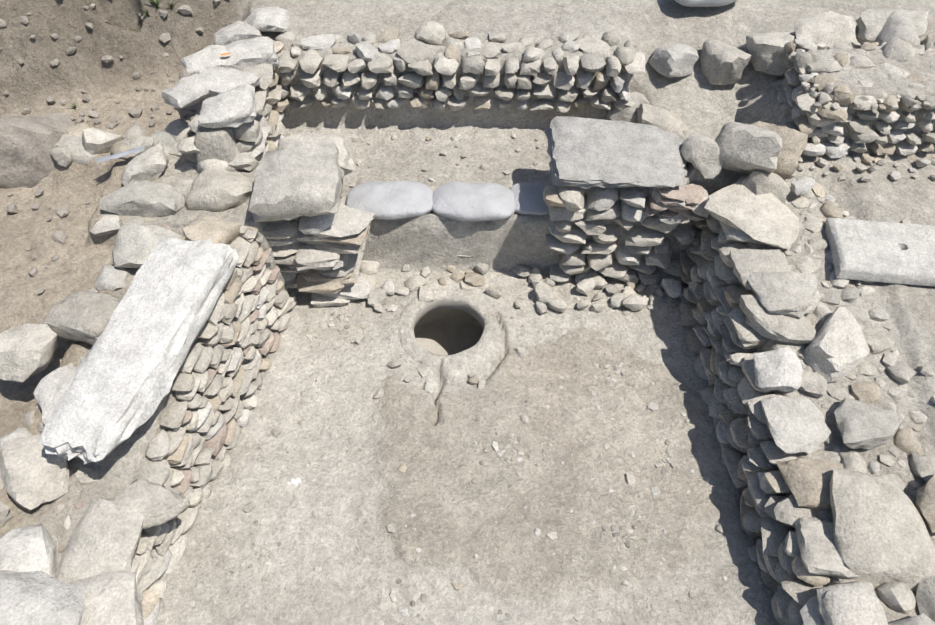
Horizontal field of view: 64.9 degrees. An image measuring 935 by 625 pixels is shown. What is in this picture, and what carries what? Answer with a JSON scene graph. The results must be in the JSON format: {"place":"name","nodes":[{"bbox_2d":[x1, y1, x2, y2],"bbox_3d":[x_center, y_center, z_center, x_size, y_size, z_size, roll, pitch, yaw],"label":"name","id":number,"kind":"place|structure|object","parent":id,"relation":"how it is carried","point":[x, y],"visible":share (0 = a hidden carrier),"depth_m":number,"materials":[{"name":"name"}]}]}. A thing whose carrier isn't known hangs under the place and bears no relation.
{"place":"outdoors","nodes":[
{"label":"outdoors","id":0,"kind":"place"},
{"bbox_2d":[0,0,934,624],"bbox_3d":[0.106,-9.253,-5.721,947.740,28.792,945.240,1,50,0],"label":"ground","id":1,"kind":"structure","parent":0,"point":[448,536],"depth_m":4.70,"materials":[{"name":"beige soil"}]},
{"bbox_2d":[94,145,145,162],"bbox_3d":[-2.336,-1.065,4.940,0.359,0.018,0.060,-22,53,-17],"label":"plastic strip","id":2,"kind":"object","parent":1,"relation":"on","point":[119,154],"visible":1,"depth_m":4.93,"materials":[{"name":"white plastic"}]},
{"bbox_2d":[149,0,158,8],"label":"weed plant","id":3,"kind":"object","parent":1,"relation":"on","point":[156,2],"visible":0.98,"depth_m":5.71,"materials":[{"name":"green plant"}]},
{"bbox_2d":[287,477,301,488],"bbox_3d":[-1.012,0.998,4.308,0.078,0.018,0.061,-30,56,-23],"label":"pebble","id":4,"kind":"object","parent":1,"relation":"on","point":[297,480],"visible":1,"depth_m":4.31,"materials":[{"name":"white stone"}]},
{"bbox_2d":[346,180,432,219],"bbox_3d":[-0.547,-0.811,5.207,0.621,0.123,0.377,1,50,0],"label":"sandbag","id":5,"kind":"object","parent":1,"relation":"on","point":[395,200],"visible":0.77,"depth_m":5.14,"materials":[{"name":"fabric"}]},
{"bbox_2d":[397,289,500,376],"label":"pithos","id":6,"kind":"object","parent":1,"relation":"on","point":[449,328],"visible":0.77,"depth_m":5.27,"materials":[{"name":"ceramic"}]},
{"bbox_2d":[0,0,934,624],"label":"stones","id":7,"kind":"object","parent":1,"relation":"on","point":[110,392],"visible":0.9,"depth_m":4.59,"materials":[{"name":"grey stone"}]},
{"bbox_2d":[875,11,919,46],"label":"rough stone block","id":8,"kind":"structure","parent":7,"relation":"on","point":[899,25],"depth_m":5.33,"materials":[{"name":"stone"}]},
{"bbox_2d":[432,182,514,221],"bbox_3d":[0.042,-0.798,5.197,0.602,0.126,0.377,1,50,0],"label":"sandbag","id":9,"kind":"object","parent":1,"relation":"on","point":[469,202],"visible":0.94,"depth_m":5.12,"materials":[{"name":"fabric"}]},
{"bbox_2d":[510,180,551,215],"bbox_3d":[0.543,-0.824,5.236,0.504,0.102,0.364,1,50,0],"label":"sandbag","id":10,"kind":"object","parent":1,"relation":"on","point":[528,198],"visible":0.48,"depth_m":5.17,"materials":[{"name":"fabric"}]},
{"bbox_2d":[675,0,736,6],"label":"sandbag","id":11,"kind":"object","parent":1,"relation":"on","point":[702,3],"visible":1,"depth_m":5.69,"materials":[{"name":"fabric"}]},
{"bbox_2d":[825,218,934,285],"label":"stone slab","id":12,"kind":"object","parent":1,"relation":"on","point":[887,252],"depth_m":4.45,"materials":[{"name":"stone"}]}
]}

